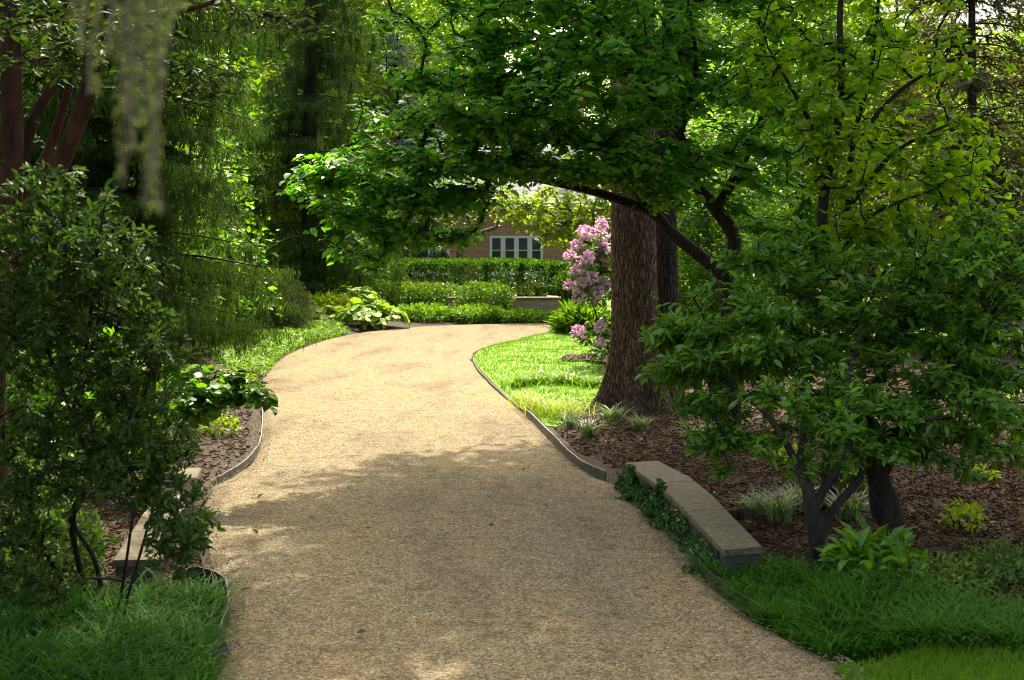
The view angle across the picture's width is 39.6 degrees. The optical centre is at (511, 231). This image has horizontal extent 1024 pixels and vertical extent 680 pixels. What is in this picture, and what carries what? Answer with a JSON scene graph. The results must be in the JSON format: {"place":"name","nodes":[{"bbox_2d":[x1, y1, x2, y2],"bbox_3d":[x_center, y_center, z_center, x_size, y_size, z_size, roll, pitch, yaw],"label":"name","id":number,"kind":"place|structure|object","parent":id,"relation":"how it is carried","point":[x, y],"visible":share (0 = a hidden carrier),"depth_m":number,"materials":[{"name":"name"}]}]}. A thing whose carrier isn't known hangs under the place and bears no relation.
{"place":"outdoors","nodes":[
{"label":"outdoors","id":0,"kind":"place"},
{"bbox_2d":[179,0,799,117],"label":"sky","id":1,"kind":"structure","parent":0,"point":[366,0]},
{"bbox_2d":[0,289,1023,679],"bbox_3d":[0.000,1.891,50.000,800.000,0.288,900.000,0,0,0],"label":"ground","id":2,"kind":"structure","parent":0,"point":[352,327],"depth_m":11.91,"materials":[{"name":"brown wood"}]},
{"bbox_2d":[9,445,90,528],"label":"undergrowth shrub","id":3,"kind":"object","parent":2,"relation":"on","point":[64,499],"visible":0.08,"depth_m":9.43,"materials":[{"name":"green plant"}]},
{"bbox_2d":[6,342,102,462],"bbox_3d":[-4.085,1.470,11.997,1.588,1.176,1.174,0,0,0],"label":"undergrowth shrub","id":4,"kind":"object","parent":2,"relation":"on","point":[38,401],"visible":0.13,"depth_m":11.85,"materials":[{"name":"green plant"}]},
{"bbox_2d":[0,501,120,603],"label":"undergrowth shrub","id":5,"kind":"object","parent":2,"relation":"on","point":[64,554],"visible":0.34,"depth_m":7.58,"materials":[{"name":"green plant"}]},
{"bbox_2d":[0,0,203,373],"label":"tree","id":6,"kind":"object","parent":2,"relation":"on","point":[32,67],"visible":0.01,"depth_m":18.62,"materials":[{"name":"green plant"}]},
{"bbox_2d":[0,159,225,611],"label":"azalea shrub","id":7,"kind":"object","parent":2,"relation":"on","point":[89,237],"visible":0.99,"depth_m":6.46,"materials":[{"name":"green plant"}]},
{"bbox_2d":[43,327,188,437],"bbox_3d":[-3.559,1.440,12.992,1.442,1.190,1.112,0,0,-23],"label":"undergrowth shrub","id":8,"kind":"object","parent":2,"relation":"on","point":[112,330],"visible":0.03,"depth_m":12.97,"materials":[{"name":"green plant"}]},
{"bbox_2d":[0,0,234,398],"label":"weeping spruce","id":9,"kind":"object","parent":2,"relation":"on","point":[90,149],"visible":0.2,"depth_m":16.82,"materials":[{"name":"green plant"}]},
{"bbox_2d":[0,565,261,679],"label":"border grass","id":10,"kind":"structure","parent":2,"relation":"on","point":[149,626],"depth_m":6.61,"materials":[{"name":"plant"}]},
{"bbox_2d":[15,360,278,501],"bbox_3d":[-2.784,1.599,10.666,2.157,1.416,1.162,0,0,0],"label":"broadleaf shrub","id":11,"kind":"object","parent":2,"relation":"on","point":[210,401],"visible":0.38,"depth_m":10.41,"materials":[{"name":"green plant"}]},
{"bbox_2d":[26,54,286,346],"bbox_3d":[-6.828,-1.133,22.958,5.581,6.808,5.574,0,0,33],"label":"tree","id":12,"kind":"object","parent":2,"relation":"on","point":[259,259],"visible":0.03,"depth_m":23.31,"materials":[{"name":"green plant"}]},
{"bbox_2d":[112,468,201,588],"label":"stone wall","id":13,"kind":"structure","parent":2,"relation":"on","point":[137,536],"depth_m":8.11,"materials":[{"name":"stone"}]},
{"bbox_2d":[0,0,322,368],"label":"weeping spruce","id":14,"kind":"object","parent":2,"relation":"on","point":[240,335],"visible":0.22,"depth_m":18.29,"materials":[{"name":"green plant"}]},
{"bbox_2d":[0,0,349,562],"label":"rusty tree","id":15,"kind":"object","parent":2,"relation":"on","point":[16,143],"visible":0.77,"depth_m":8.19,"materials":[{"name":"green plant"}]},
{"bbox_2d":[65,0,188,216],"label":"moss","id":16,"kind":"object","parent":15,"relation":"hanging from","point":[125,19],"visible":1,"depth_m":1.33,"materials":[{"name":"green plant"}]},
{"bbox_2d":[163,566,229,642],"bbox_3d":[-1.602,1.981,7.628,0.325,0.089,1.322,0,0,-28],"label":"garden edging","id":17,"kind":"object","parent":2,"relation":"on","point":[207,573],"visible":0.52,"depth_m":8.08,"materials":[{"name":"metal"}]},
{"bbox_2d":[165,107,261,307],"bbox_3d":[-7.231,-0.848,26.958,5.067,6.189,5.074,0,0,0],"label":"tree","id":18,"kind":"object","parent":2,"relation":"on","point":[250,213],"visible":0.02,"depth_m":27.13,"materials":[{"name":"green plant"}]},
{"bbox_2d":[197,412,242,435],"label":"mulch plant","id":19,"kind":"object","parent":2,"relation":"on","point":[228,424],"visible":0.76,"depth_m":13.90,"materials":[{"name":"green plant"}]},
{"bbox_2d":[165,5,294,265],"bbox_3d":[-8.602,-1.987,33.008,7.103,8.665,7.094,0,0,-16],"label":"tree","id":20,"kind":"object","parent":2,"relation":"on","point":[253,115],"visible":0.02,"depth_m":32.76,"materials":[{"name":"green plant"}]},
{"bbox_2d":[217,378,263,484],"bbox_3d":[-2.707,1.983,15.134,0.248,0.081,7.653,0,0,-7],"label":"garden edging","id":21,"kind":"object","parent":2,"relation":"on","point":[228,473],"visible":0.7,"depth_m":12.00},
{"bbox_2d":[121,0,367,266],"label":"broadleaf tree","id":22,"kind":"object","parent":2,"relation":"on","point":[242,54],"visible":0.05,"depth_m":44.62,"materials":[{"name":"green plant"}]},
{"bbox_2d":[190,52,327,290],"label":"tree","id":23,"kind":"object","parent":2,"relation":"on","point":[272,191],"visible":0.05,"depth_m":40.17,"materials":[{"name":"green plant"}]},
{"bbox_2d":[236,272,316,328],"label":"yew shrub","id":24,"kind":"object","parent":2,"relation":"on","point":[303,296],"visible":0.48,"depth_m":27.13,"materials":[{"name":"green plant"}]},
{"bbox_2d":[205,318,349,376],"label":"ground cover","id":25,"kind":"object","parent":2,"relation":"on","point":[324,329],"visible":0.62,"depth_m":23.52,"materials":[{"name":"green plant"}]},
{"bbox_2d":[232,0,408,309],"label":"weeping spruce","id":26,"kind":"object","parent":2,"relation":"on","point":[305,121],"visible":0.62,"depth_m":33.07,"materials":[{"name":"green plant"}]},
{"bbox_2d":[235,55,409,266],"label":"tree","id":27,"kind":"object","parent":2,"relation":"on","point":[366,97],"visible":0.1,"depth_m":42.70,"materials":[{"name":"green plant"}]},
{"bbox_2d":[297,303,353,325],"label":"hosta","id":28,"kind":"object","parent":2,"relation":"on","point":[325,311],"visible":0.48,"depth_m":29.34,"materials":[{"name":"green plant"}]},
{"bbox_2d":[307,289,351,322],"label":"leafy shrub","id":29,"kind":"object","parent":2,"relation":"on","point":[331,299],"visible":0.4,"depth_m":30.42,"materials":[{"name":"green plant"}]},
{"bbox_2d":[312,280,371,295],"bbox_3d":[-4.134,1.564,33.813,1.995,0.958,1.447,0,0,0],"label":"azalea mound","id":30,"kind":"object","parent":2,"relation":"on","point":[326,289],"visible":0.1,"depth_m":33.52,"materials":[{"name":"green plant"}]},
{"bbox_2d":[324,284,383,307],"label":"hosta","id":31,"kind":"object","parent":2,"relation":"on","point":[368,291],"visible":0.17,"depth_m":31.64,"materials":[{"name":"green plant"}]},
{"bbox_2d":[333,297,411,329],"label":"hosta","id":32,"kind":"object","parent":2,"relation":"on","point":[364,316],"visible":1,"depth_m":29.10,"materials":[{"name":"green plant"}]},
{"bbox_2d":[258,0,491,202],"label":"broadleaf tree","id":33,"kind":"object","parent":2,"relation":"on","point":[415,8],"visible":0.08,"depth_m":49.09,"materials":[{"name":"green plant"}]},
{"bbox_2d":[355,277,432,306],"bbox_3d":[-2.863,1.554,33.794,2.129,0.978,1.456,0,0,0],"label":"azalea mound","id":34,"kind":"object","parent":2,"relation":"on","point":[390,298],"visible":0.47,"depth_m":33.51,"materials":[{"name":"green plant"}]},
{"bbox_2d":[396,301,461,322],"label":"ground cover clump","id":35,"kind":"object","parent":2,"relation":"on","point":[422,312],"visible":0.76,"depth_m":30.99,"materials":[{"name":"green plant"}]},
{"bbox_2d":[402,280,468,312],"bbox_3d":[-1.809,1.601,33.805,1.650,0.896,1.371,0,0,0],"label":"azalea mound","id":36,"kind":"object","parent":2,"relation":"on","point":[441,293],"visible":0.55,"depth_m":33.48,"materials":[{"name":"green plant"}]},
{"bbox_2d":[375,174,513,289],"bbox_3d":[-1.908,0.080,39.048,4.458,4.245,2.569,0,0,0],"label":"crooked tree","id":37,"kind":"object","parent":2,"relation":"on","point":[445,252],"visible":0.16,"depth_m":38.92,"materials":[{"name":"green plant"}]},
{"bbox_2d":[322,256,596,304],"bbox_3d":[-1.773,1.356,36.514,8.051,1.476,2.173,0,0,0],"label":"hedge","id":38,"kind":"object","parent":2,"relation":"on","point":[553,267],"visible":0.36,"depth_m":35.76,"materials":[{"name":"green plant"}]},
{"bbox_2d":[369,0,553,142],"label":"broadleaf tree","id":39,"kind":"object","parent":2,"relation":"on","point":[510,27],"visible":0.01,"depth_m":58.56,"materials":[{"name":"green plant"}]},
{"bbox_2d":[445,303,506,324],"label":"ground cover clump","id":40,"kind":"object","parent":2,"relation":"on","point":[468,313],"visible":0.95,"depth_m":30.98,"materials":[{"name":"green plant"}]},
{"bbox_2d":[451,279,516,310],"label":"round shrub","id":41,"kind":"object","parent":2,"relation":"on","point":[476,295],"visible":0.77,"depth_m":32.30,"materials":[{"name":"green plant"}]},
{"bbox_2d":[472,355,523,411],"bbox_3d":[-0.302,1.991,19.224,0.116,0.043,7.173,0,0,-6],"label":"garden edging","id":42,"kind":"object","parent":2,"relation":"on","point":[495,387],"visible":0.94,"depth_m":18.19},
{"bbox_2d":[447,295,560,313],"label":"brick wall","id":43,"kind":"structure","parent":2,"relation":"on","point":[548,303],"depth_m":33.00,"materials":[{"name":"brick"}]},
{"bbox_2d":[496,306,551,323],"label":"ground cover clump","id":44,"kind":"object","parent":2,"relation":"on","point":[519,315],"visible":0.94,"depth_m":30.96,"materials":[{"name":"green plant"}]},
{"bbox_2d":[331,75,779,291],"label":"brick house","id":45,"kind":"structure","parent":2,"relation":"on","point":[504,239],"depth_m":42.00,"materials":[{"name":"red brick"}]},
{"bbox_2d":[377,245,449,275],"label":"window","id":46,"kind":"structure","parent":45,"relation":"in","point":[421,255],"depth_m":42.05,"materials":[{"name":"white paint"}]},
{"bbox_2d":[490,236,542,275],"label":"window","id":47,"kind":"structure","parent":45,"relation":"in","point":[513,247],"depth_m":42.05,"materials":[{"name":"white paint"}]},
{"bbox_2d":[276,0,853,448],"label":"dogwood tree","id":48,"kind":"object","parent":2,"relation":"on","point":[598,38],"visible":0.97,"depth_m":11.66,"materials":[{"name":"green plant"}]},
{"bbox_2d":[524,407,605,480],"bbox_3d":[0.399,1.979,13.561,0.106,0.098,4.241,0,0,-8],"label":"garden edging","id":49,"kind":"object","parent":2,"relation":"on","point":[586,466],"visible":0.88,"depth_m":12.59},
{"bbox_2d":[548,407,605,427],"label":"grass tuft","id":50,"kind":"object","parent":2,"relation":"on","point":[571,420],"visible":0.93,"depth_m":14.50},
{"bbox_2d":[561,413,608,437],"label":"grass tuft","id":51,"kind":"object","parent":2,"relation":"on","point":[587,428],"visible":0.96,"depth_m":13.76,"materials":[{"name":"plant"}]},
{"bbox_2d":[486,145,685,310],"bbox_3d":[1.964,-0.160,32.959,4.757,4.487,3.339,0,0,-24],"label":"ornamental tree","id":52,"kind":"object","parent":2,"relation":"on","point":[567,223],"visible":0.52,"depth_m":32.80,"materials":[{"name":"green plant"}]},
{"bbox_2d":[584,402,636,423],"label":"grass tuft","id":53,"kind":"object","parent":2,"relation":"on","point":[614,416],"visible":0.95,"depth_m":14.48,"materials":[{"name":"plant"}]},
{"bbox_2d":[587,0,684,414],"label":"shade tree","id":54,"kind":"object","parent":2,"relation":"on","point":[644,261],"visible":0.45,"depth_m":15.53,"materials":[{"name":"brown plant"}]},
{"bbox_2d":[611,411,661,431],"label":"grass tuft","id":55,"kind":"object","parent":2,"relation":"on","point":[641,424],"visible":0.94,"depth_m":13.92,"materials":[{"name":"plant"}]},
{"bbox_2d":[625,461,762,577],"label":"stone wall","id":56,"kind":"structure","parent":2,"relation":"on","point":[719,527],"depth_m":9.05,"materials":[{"name":"stone"}]},
{"bbox_2d":[613,463,725,583],"bbox_3d":[0.993,1.886,9.591,0.286,0.298,3.065,0,0,-6],"label":"ivy","id":57,"kind":"object","parent":56,"relation":"attached to","point":[649,500],"visible":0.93,"depth_m":9.73,"materials":[{"name":"green plant"}]},
{"bbox_2d":[689,548,767,623],"bbox_3d":[1.168,1.975,7.923,0.053,0.118,1.386,0,0,-9],"label":"garden edging","id":58,"kind":"object","parent":2,"relation":"on","point":[712,575],"visible":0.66,"depth_m":7.86,"materials":[{"name":"metal"}]},
{"bbox_2d":[654,0,804,280],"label":"broadleaf tree","id":59,"kind":"object","parent":2,"relation":"on","point":[710,34],"visible":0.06,"depth_m":32.54,"materials":[{"name":"green plant"}]},
{"bbox_2d":[727,506,759,519],"bbox_3d":[1.573,1.938,9.727,0.107,0.115,0.284,0,0,-35],"label":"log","id":60,"kind":"object","parent":2,"relation":"on","point":[742,512],"visible":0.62,"depth_m":9.69,"materials":[{"name":"wood"}]},
{"bbox_2d":[720,482,794,518],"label":"grass tuft","id":61,"kind":"object","parent":2,"relation":"on","point":[752,505],"visible":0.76,"depth_m":9.74,"materials":[{"name":"plant"}]},
{"bbox_2d":[731,483,802,524],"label":"grass tuft","id":62,"kind":"object","parent":2,"relation":"on","point":[779,513],"visible":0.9,"depth_m":9.54,"materials":[{"name":"plant"}]},
{"bbox_2d":[634,202,902,570],"bbox_3d":[1.643,0.912,9.086,1.733,2.219,2.334,0,0,0],"label":"evergreen shrub","id":63,"kind":"object","parent":2,"relation":"on","point":[721,367],"visible":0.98,"depth_m":9.02,"materials":[{"name":"green plant"}]},
{"bbox_2d":[770,443,797,466],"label":"mulch plant","id":64,"kind":"object","parent":2,"relation":"on","point":[782,452],"visible":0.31,"depth_m":12.01,"materials":[{"name":"green plant"}]},
{"bbox_2d":[767,479,830,513],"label":"grass tuft","id":65,"kind":"object","parent":2,"relation":"on","point":[799,505],"visible":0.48,"depth_m":10.03,"materials":[{"name":"plant"}]},
{"bbox_2d":[799,483,869,520],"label":"grass tuft","id":66,"kind":"object","parent":2,"relation":"on","point":[847,511],"visible":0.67,"depth_m":9.72,"materials":[{"name":"plant"}]},
{"bbox_2d":[676,541,1023,662],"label":"border grass","id":67,"kind":"structure","parent":2,"relation":"on","point":[819,609],"depth_m":7.08,"materials":[{"name":"plant"}]},
{"bbox_2d":[726,0,1023,508],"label":"understory tree","id":68,"kind":"object","parent":2,"relation":"on","point":[951,168],"visible":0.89,"depth_m":10.21,"materials":[{"name":"green plant"}]},
{"bbox_2d":[814,511,938,589],"bbox_3d":[1.998,1.853,7.850,0.668,0.501,0.856,0,0,0],"label":"leafy perennial","id":69,"kind":"object","parent":2,"relation":"on","point":[865,544],"visible":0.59,"depth_m":7.78,"materials":[{"name":"green plant"}]},
{"bbox_2d":[810,0,1023,175],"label":"shingled house","id":70,"kind":"structure","parent":2,"relation":"on","point":[982,12],"depth_m":43.66,"materials":[{"name":"white paint"}]},
{"bbox_2d":[815,198,1023,535],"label":"evergreen shrub","id":71,"kind":"object","parent":2,"relation":"on","point":[982,399],"visible":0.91,"depth_m":9.10,"materials":[{"name":"green plant"}]},
{"bbox_2d":[887,549,999,597],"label":"spreading plant","id":72,"kind":"object","parent":2,"relation":"on","point":[954,566],"visible":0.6,"depth_m":7.65,"materials":[{"name":"green plant"}]},
{"bbox_2d":[879,12,1023,315],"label":"tree","id":73,"kind":"object","parent":2,"relation":"on","point":[1014,37],"visible":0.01,"depth_m":32.25,"materials":[{"name":"green plant"}]},
{"bbox_2d":[906,596,1016,635],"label":"spreading plant","id":74,"kind":"object","parent":2,"relation":"on","point":[987,600],"visible":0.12,"depth_m":7.01,"materials":[{"name":"green plant"}]},
{"bbox_2d":[935,497,997,534],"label":"mulch plant","id":75,"kind":"object","parent":2,"relation":"on","point":[965,508],"visible":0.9,"depth_m":9.35,"materials":[{"name":"green plant"}]},
{"bbox_2d":[960,463,1002,481],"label":"mulch plant","id":76,"kind":"object","parent":2,"relation":"on","point":[992,473],"visible":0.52,"depth_m":11.21,"materials":[{"name":"green plant"}]},
{"bbox_2d":[947,536,1023,593],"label":"spreading plant","id":77,"kind":"object","parent":2,"relation":"on","point":[1008,573],"visible":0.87,"depth_m":7.87,"materials":[{"name":"green plant"}]},
{"bbox_2d":[965,76,1023,322],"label":"broadleaf tree","id":78,"kind":"object","parent":2,"relation":"on","point":[1008,138],"visible":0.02,"depth_m":30.85,"materials":[{"name":"green plant"}]},
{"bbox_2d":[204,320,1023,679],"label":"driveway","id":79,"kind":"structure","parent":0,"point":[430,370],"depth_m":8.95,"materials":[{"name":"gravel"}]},
{"bbox_2d":[215,636,231,655],"bbox_3d":[-1.364,1.955,6.732,0.075,0.090,0.045,0,0,0],"label":"edging scrap","id":80,"kind":"object","parent":79,"relation":"on","point":[223,646],"visible":0.73,"depth_m":6.72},
{"bbox_2d":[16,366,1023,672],"bbox_3d":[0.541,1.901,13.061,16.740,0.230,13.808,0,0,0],"label":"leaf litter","id":81,"kind":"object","parent":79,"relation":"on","point":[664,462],"visible":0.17,"depth_m":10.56,"materials":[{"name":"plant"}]},
{"bbox_2d":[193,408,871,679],"bbox_3d":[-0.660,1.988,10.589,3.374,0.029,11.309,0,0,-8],"label":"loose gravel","id":82,"kind":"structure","parent":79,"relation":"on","point":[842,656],"depth_m":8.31,"materials":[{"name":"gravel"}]},
{"bbox_2d":[474,328,1023,679],"bbox_3d":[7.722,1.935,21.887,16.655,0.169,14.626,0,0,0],"label":"lawn","id":83,"kind":"structure","parent":0,"point":[514,364],"depth_m":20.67,"materials":[{"name":"plant"}]},
{"bbox_2d":[501,390,535,404],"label":"sedge tuft","id":84,"kind":"object","parent":83,"relation":"on","point":[515,397],"visible":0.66,"depth_m":16.70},
{"bbox_2d":[497,372,542,387],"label":"bulb clump","id":85,"kind":"object","parent":83,"relation":"on","point":[518,382],"visible":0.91,"depth_m":18.17,"materials":[{"name":"green plant"}]},
{"bbox_2d":[491,391,566,410],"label":"sedge tuft","id":86,"kind":"object","parent":83,"relation":"on","point":[529,405],"visible":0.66,"depth_m":15.98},
{"bbox_2d":[518,368,564,386],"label":"bulb clump","id":87,"kind":"object","parent":83,"relation":"on","point":[542,376],"visible":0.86,"depth_m":18.28,"materials":[{"name":"green plant"}]},
{"bbox_2d":[509,396,588,418],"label":"sedge tuft","id":88,"kind":"object","parent":83,"relation":"on","point":[547,410],"visible":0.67,"depth_m":15.42,"materials":[{"name":"plant"}]},
{"bbox_2d":[544,395,598,418],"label":"sedge tuft","id":89,"kind":"object","parent":83,"relation":"on","point":[579,408],"visible":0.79,"depth_m":15.17,"materials":[{"name":"plant"}]},
{"bbox_2d":[545,370,599,386],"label":"bulb clump","id":90,"kind":"object","parent":83,"relation":"on","point":[564,379],"visible":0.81,"depth_m":18.07,"materials":[{"name":"green plant"}]},
{"bbox_2d":[544,298,610,334],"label":"daylily clump","id":91,"kind":"object","parent":83,"relation":"on","point":[564,317],"visible":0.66,"depth_m":26.90,"materials":[{"name":"green plant"}]},
{"bbox_2d":[557,354,607,361],"bbox_3d":[1.542,1.909,21.629,1.718,0.059,1.678,0,0,0],"label":"mulch ring","id":92,"kind":"object","parent":83,"relation":"on","point":[571,356],"visible":0.23,"depth_m":21.66,"materials":[{"name":"brown wood"}]},
{"bbox_2d":[566,372,603,387],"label":"bulb clump","id":93,"kind":"object","parent":83,"relation":"on","point":[588,382],"visible":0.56,"depth_m":17.87,"materials":[{"name":"green plant"}]},
{"bbox_2d":[563,217,683,360],"bbox_3d":[1.572,0.880,20.804,1.820,2.346,1.185,0,0,-23],"label":"rhododendron","id":94,"kind":"object","parent":83,"relation":"on","point":[590,263],"visible":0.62,"depth_m":20.48,"materials":[{"name":"pink plant"}]},
{"bbox_2d":[601,107,805,348],"bbox_3d":[3.075,0.007,22.988,3.547,4.332,3.552,0,0,45],"label":"tree","id":95,"kind":"object","parent":83,"relation":"on","point":[696,221],"visible":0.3,"depth_m":22.59,"materials":[{"name":"green plant"}]},
{"bbox_2d":[692,0,923,326],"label":"broadleaf tree","id":96,"kind":"object","parent":83,"relation":"on","point":[807,204],"visible":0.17,"depth_m":25.53,"materials":[{"name":"green plant"}]},
{"bbox_2d":[805,0,1022,285],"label":"broadleaf tree","id":97,"kind":"object","parent":83,"relation":"on","point":[874,106],"visible":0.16,"depth_m":26.44,"materials":[{"name":"green plant"}]},
{"bbox_2d":[831,0,1023,360],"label":"conifer tree","id":98,"kind":"object","parent":83,"relation":"on","point":[972,87],"visible":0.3,"depth_m":22.89,"materials":[{"name":"green plant"}]},
{"bbox_2d":[916,11,1023,331],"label":"tree","id":99,"kind":"object","parent":83,"relation":"on","point":[982,101],"visible":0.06,"depth_m":25.87,"materials":[{"name":"green plant"}]},
{"bbox_2d":[517,290,1000,314],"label":"lawn","id":100,"kind":"structure","parent":0,"point":[609,303],"depth_m":37.04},
{"bbox_2d":[252,0,447,153],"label":"broadleaf tree","id":101,"kind":"object","parent":100,"relation":"on","point":[371,4],"visible":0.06,"depth_m":45.41,"materials":[{"name":"green plant"}]},
{"bbox_2d":[368,25,437,166],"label":"blue spruce","id":102,"kind":"object","parent":100,"relation":"on","point":[402,54],"visible":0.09,"depth_m":43.86,"materials":[{"name":"green plant"}]},
{"bbox_2d":[373,4,500,136],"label":"broadleaf tree","id":103,"kind":"object","parent":100,"relation":"on","point":[455,98],"visible":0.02,"depth_m":54.63,"materials":[{"name":"green plant"}]},
{"bbox_2d":[510,1,610,120],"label":"broadleaf tree","id":104,"kind":"object","parent":100,"relation":"on","point":[591,111],"visible":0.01,"depth_m":57.05,"materials":[{"name":"green plant"}]},
{"bbox_2d":[546,269,587,305],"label":"round shrub","id":105,"kind":"object","parent":100,"relation":"on","point":[558,290],"visible":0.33,"depth_m":35.23,"materials":[{"name":"green plant"}]},
{"bbox_2d":[592,1,869,247],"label":"broadleaf tree","id":106,"kind":"object","parent":100,"relation":"on","point":[723,36],"visible":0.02,"depth_m":35.26,"materials":[{"name":"green plant"}]},
{"bbox_2d":[725,51,915,312],"bbox_3d":[7.095,-1.133,33.953,5.581,6.808,5.574,0,0,44],"label":"tree","id":107,"kind":"object","parent":100,"relation":"on","point":[814,303],"depth_m":33.49,"materials":[{"name":"green plant"}]},
{"bbox_2d":[845,654,1017,679],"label":"lawn","id":108,"kind":"structure","parent":0,"point":[936,667],"depth_m":6.43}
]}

